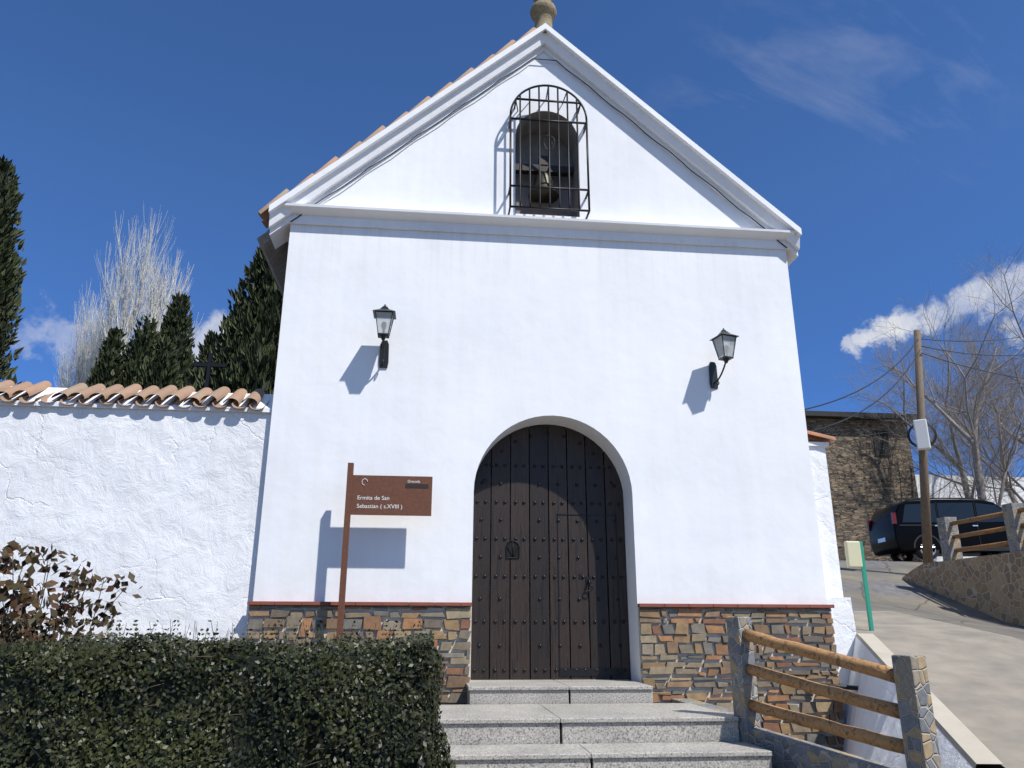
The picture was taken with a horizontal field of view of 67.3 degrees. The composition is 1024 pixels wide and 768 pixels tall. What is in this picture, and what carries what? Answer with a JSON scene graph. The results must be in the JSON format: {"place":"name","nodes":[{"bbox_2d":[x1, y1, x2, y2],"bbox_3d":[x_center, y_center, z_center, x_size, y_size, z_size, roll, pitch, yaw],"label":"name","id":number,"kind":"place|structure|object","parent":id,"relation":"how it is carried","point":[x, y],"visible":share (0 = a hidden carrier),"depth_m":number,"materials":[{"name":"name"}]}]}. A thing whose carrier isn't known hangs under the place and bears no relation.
{"place":"outdoors","nodes":[
{"label":"outdoors","id":0,"kind":"place"},
{"bbox_2d":[0,538,142,650],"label":"rose bush","id":1,"kind":"object","parent":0,"point":[25,597],"visible":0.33,"depth_m":6.54,"materials":[{"name":"brown plant"}]},
{"bbox_2d":[0,0,1023,476],"label":"sky","id":2,"kind":"structure","parent":0,"point":[890,132],"materials":[{"name":"blue"}]},
{"bbox_2d":[839,560,1023,767],"bbox_3d":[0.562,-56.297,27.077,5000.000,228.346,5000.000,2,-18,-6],"label":"ground","id":3,"kind":"structure","parent":0,"point":[890,588],"depth_m":17.11,"materials":[{"name":"concrete"}]},
{"bbox_2d":[0,154,26,383],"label":"cypress","id":4,"kind":"object","parent":3,"relation":"on","point":[12,275],"visible":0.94,"depth_m":18.29,"materials":[{"name":"green plant"}]},
{"bbox_2d":[52,278,121,387],"bbox_3d":[-15.866,2.695,29.233,3.874,14.173,3.240,-13,-22,35],"label":"bare poplar","id":5,"kind":"object","parent":3,"relation":"on","point":[82,366],"visible":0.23,"depth_m":30.04,"materials":[{"name":"grey plant"}]},
{"bbox_2d":[85,326,127,387],"bbox_3d":[-11.594,2.930,20.958,2.391,9.730,1.831,2,-18,-6],"label":"cypress","id":6,"kind":"object","parent":3,"relation":"on","point":[107,368],"visible":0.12,"depth_m":22.00,"materials":[{"name":"green plant"}]},
{"bbox_2d":[0,380,271,651],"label":"cemetery wall","id":7,"kind":"structure","parent":3,"relation":"on","point":[165,506],"depth_m":8.41,"materials":[{"name":"paint"}]},
{"bbox_2d":[0,386,273,412],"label":"cemetery wall bed","id":8,"kind":"object","parent":7,"relation":"on","point":[229,407],"visible":0.3,"depth_m":8.77,"materials":[{"name":"white paint"}]},
{"bbox_2d":[118,314,160,387],"bbox_3d":[-10.865,2.782,21.382,2.279,10.273,2.202,2,-18,-6],"label":"cypress","id":9,"kind":"object","parent":3,"relation":"on","point":[143,341],"visible":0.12,"depth_m":22.43,"materials":[{"name":"green plant"}]},
{"bbox_2d":[93,206,203,370],"bbox_3d":[-13.571,1.224,28.187,4.854,16.355,3.421,2,-18,-6],"label":"bare poplar","id":10,"kind":"object","parent":3,"relation":"on","point":[156,312],"visible":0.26,"depth_m":29.08,"materials":[{"name":"grey plant"}]},
{"bbox_2d":[132,336,183,389],"bbox_3d":[-9.370,2.909,19.614,2.133,8.969,2.387,-13,-22,35],"label":"cypress","id":11,"kind":"object","parent":3,"relation":"on","point":[159,370],"visible":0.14,"depth_m":20.53,"materials":[{"name":"green plant"}]},
{"bbox_2d":[158,291,195,387],"bbox_3d":[-10.229,2.479,22.213,2.592,11.355,2.036,2,-18,-6],"label":"cypress","id":12,"kind":"object","parent":3,"relation":"on","point":[176,323],"visible":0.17,"depth_m":23.42,"materials":[{"name":"green plant"}]},
{"bbox_2d":[192,353,226,387],"bbox_3d":[-5.484,2.209,13.123,1.200,5.797,1.000,2,-18,-6],"label":"cross","id":13,"kind":"object","parent":3,"relation":"on","point":[209,365],"visible":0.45,"depth_m":13.90,"materials":[{"name":"grey metal"}]},
{"bbox_2d":[0,619,455,767],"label":"hedge","id":14,"kind":"object","parent":3,"relation":"on","point":[164,700],"visible":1,"depth_m":3.73,"materials":[{"name":"green plant"}]},
{"bbox_2d":[179,229,282,392],"bbox_3d":[-4.750,1.072,15.334,4.308,9.905,3.381,2,-18,-6],"label":"cypress by chapel","id":15,"kind":"object","parent":3,"relation":"on","point":[257,312],"visible":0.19,"depth_m":15.58,"materials":[{"name":"green plant"}]},
{"bbox_2d":[209,336,276,393],"bbox_3d":[-5.093,2.242,13.877,2.490,6.792,2.235,2,-18,-6],"label":"cypress by chapel","id":16,"kind":"object","parent":3,"relation":"on","point":[249,376],"visible":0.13,"depth_m":14.47,"materials":[{"name":"green plant"}]},
{"bbox_2d":[336,463,432,643],"bbox_3d":[-1.333,2.433,7.944,0.920,3.260,0.060,2,-18,-6],"label":"sign","id":17,"kind":"object","parent":3,"relation":"on","point":[389,495],"visible":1,"depth_m":8.31,"materials":[{"name":"brown metal"}]},
{"bbox_2d":[253,52,826,682],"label":"chapel walls","id":18,"kind":"structure","parent":3,"relation":"on","point":[603,344],"depth_m":9.27,"materials":[{"name":"white paint"}]},
{"bbox_2d":[373,304,395,367],"bbox_3d":[-1.493,-0.582,8.976,0.260,0.690,0.420,2,-18,-6],"label":"wall lantern","id":19,"kind":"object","parent":18,"relation":"attached to","point":[384,316],"depth_m":8.87,"materials":[{"name":"black metal"}]},
{"bbox_2d":[257,27,536,296],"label":"tiled roof","id":20,"kind":"structure","parent":18,"relation":"on","point":[276,259],"depth_m":10.08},
{"bbox_2d":[269,23,801,265],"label":"cornice","id":21,"kind":"structure","parent":18,"relation":"attached to","point":[303,198],"depth_m":9.97,"materials":[{"name":"white paint"}]},
{"bbox_2d":[290,58,786,247],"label":"molding","id":22,"kind":"structure","parent":18,"relation":"attached to","point":[584,83],"depth_m":10.25,"materials":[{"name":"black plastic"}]},
{"bbox_2d":[530,0,556,32],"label":"finial","id":23,"kind":"object","parent":18,"relation":"on","point":[542,12],"visible":0.72,"depth_m":10.74,"materials":[{"name":"stone"}]},
{"bbox_2d":[515,155,572,202],"bbox_3d":[0.427,-2.815,10.471,0.800,0.600,0.420,2,-18,-6],"label":"niche bell","id":24,"kind":"object","parent":18,"relation":"attached to","point":[544,180],"visible":0.78,"depth_m":10.44,"materials":[{"name":"grey metal"}]},
{"bbox_2d":[246,605,844,751],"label":"stone cladding","id":25,"kind":"structure","parent":18,"relation":"attached to","point":[679,632],"depth_m":8.33,"materials":[{"name":"brown stone"}]},
{"bbox_2d":[247,601,833,607],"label":"trim","id":26,"kind":"structure","parent":25,"relation":"on","point":[470,604],"depth_m":8.27,"materials":[{"name":"red tile"}]},
{"bbox_2d":[247,605,843,747],"bbox_3d":[0.421,3.383,8.139,6.430,1.975,0.015,2,-18,-6],"label":"stone base mortar","id":27,"kind":"object","parent":25,"relation":"attached to","point":[727,678],"visible":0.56,"depth_m":8.36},
{"bbox_2d":[508,84,589,218],"bbox_3d":[0.473,-3.075,10.088,1.039,1.885,0.217,2,-18,-6],"label":"window grille","id":28,"kind":"object","parent":18,"relation":"on","point":[557,121],"visible":1,"depth_m":9.98,"materials":[{"name":"grey metal"}]},
{"bbox_2d":[471,424,630,679],"bbox_3d":[0.437,1.893,9.055,1.826,2.970,0.117,2,-18,-6],"label":"door","id":29,"kind":"structure","parent":18,"relation":"in","point":[557,652],"depth_m":9.00,"materials":[{"name":"brown wood"}]},
{"bbox_2d":[709,328,738,388],"bbox_3d":[2.546,-0.331,9.337,0.260,0.690,0.420,6,-19,-19],"label":"wall lantern","id":30,"kind":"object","parent":18,"relation":"attached to","point":[724,341],"depth_m":9.26,"materials":[{"name":"black metal"}]},
{"bbox_2d":[420,679,771,767],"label":"entrance steps","id":31,"kind":"structure","parent":3,"relation":"on","point":[605,723],"depth_m":6.36,"materials":[{"name":"stone"}]},
{"bbox_2d":[671,617,941,767],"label":"fence posts","id":32,"kind":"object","parent":3,"relation":"on","point":[918,725],"depth_m":5.75,"materials":[{"name":"grey stone"}]},
{"bbox_2d":[742,629,904,753],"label":"fence rails","id":33,"kind":"object","parent":32,"relation":"attached to","point":[884,707],"visible":0.98,"depth_m":5.81,"materials":[{"name":"brown wood"}]},
{"bbox_2d":[807,430,855,710],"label":"side wall","id":34,"kind":"structure","parent":3,"relation":"on","point":[843,623],"depth_m":9.19,"materials":[{"name":"paint"}]},
{"bbox_2d":[808,442,828,447],"bbox_3d":[3.051,2.815,16.107,0.400,0.050,13.780,2,-18,-6],"label":"bed","id":35,"kind":"object","parent":34,"relation":"on","point":[824,444],"visible":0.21,"depth_m":9.58,"materials":[{"name":"white paint"}]},
{"bbox_2d":[805,411,922,560],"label":"stone building","id":36,"kind":"structure","parent":3,"relation":"on","point":[860,491],"depth_m":33.49,"materials":[{"name":"brown"}]},
{"bbox_2d":[804,330,1023,563],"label":"utility pole","id":37,"kind":"object","parent":3,"relation":"on","point":[923,443],"visible":0.97,"depth_m":20.21,"materials":[{"name":"brown wood"}]},
{"bbox_2d":[818,246,1023,506],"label":"street tree","id":38,"kind":"object","parent":3,"relation":"on","point":[977,471],"visible":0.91,"depth_m":27.02,"materials":[{"name":"grey plant"}]},
{"bbox_2d":[843,633,1002,767],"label":"low wall","id":39,"kind":"structure","parent":3,"relation":"on","point":[961,744],"depth_m":6.66,"materials":[{"name":"white paint"}]},
{"bbox_2d":[820,683,857,689],"bbox_3d":[3.409,3.259,8.312,0.601,0.074,0.044,-9,-20,26],"label":"drain pipe stub","id":40,"kind":"object","parent":39,"relation":"on","point":[849,687],"visible":0.5,"depth_m":8.22,"materials":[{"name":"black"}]},
{"bbox_2d":[840,292,1023,502],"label":"street tree","id":41,"kind":"object","parent":3,"relation":"on","point":[940,448],"visible":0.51,"depth_m":32.40,"materials":[{"name":"grey plant"}]},
{"bbox_2d":[867,498,1009,560],"bbox_3d":[13.995,4.626,24.184,4.790,1.930,2.290,0,-18,1],"label":"van body","id":42,"kind":"object","parent":3,"relation":"on","point":[895,531],"visible":0.65,"depth_m":23.45,"materials":[{"name":"black paint"}]},
{"bbox_2d":[879,238,1023,507],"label":"street tree","id":43,"kind":"object","parent":3,"relation":"on","point":[1011,479],"visible":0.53,"depth_m":29.15,"materials":[{"name":"grey plant"}]},
{"bbox_2d":[902,503,1023,625],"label":"retaining wall","id":44,"kind":"structure","parent":3,"relation":"on","point":[992,585],"depth_m":16.74,"materials":[{"name":"grey stone"}]},
{"bbox_2d":[909,312,1023,502],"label":"street tree","id":45,"kind":"object","parent":3,"relation":"on","point":[1012,495],"visible":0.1,"depth_m":34.62,"materials":[{"name":"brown plant"}]},
{"bbox_2d":[915,475,1023,560],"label":"white houses","id":46,"kind":"structure","parent":3,"relation":"on","point":[938,483],"depth_m":36.87,"materials":[{"name":"white paint"}]},
{"bbox_2d":[977,362,1023,405],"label":"street tree","id":47,"kind":"object","parent":3,"relation":"on","point":[1010,382],"visible":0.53,"depth_m":28.58,"materials":[{"name":"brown plant"}]},
{"bbox_2d":[853,611,1023,767],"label":"sidewalk pavement","id":48,"kind":"structure","parent":0,"point":[976,679],"depth_m":7.46,"materials":[{"name":"concrete"}]},
{"bbox_2d":[844,541,873,630],"bbox_3d":[4.199,2.554,9.274,0.230,1.300,0.070,2,-18,-6],"label":"green marker post","id":49,"kind":"object","parent":48,"relation":"on","point":[854,553],"visible":0.98,"depth_m":9.37,"materials":[{"name":"teal"}]}
]}

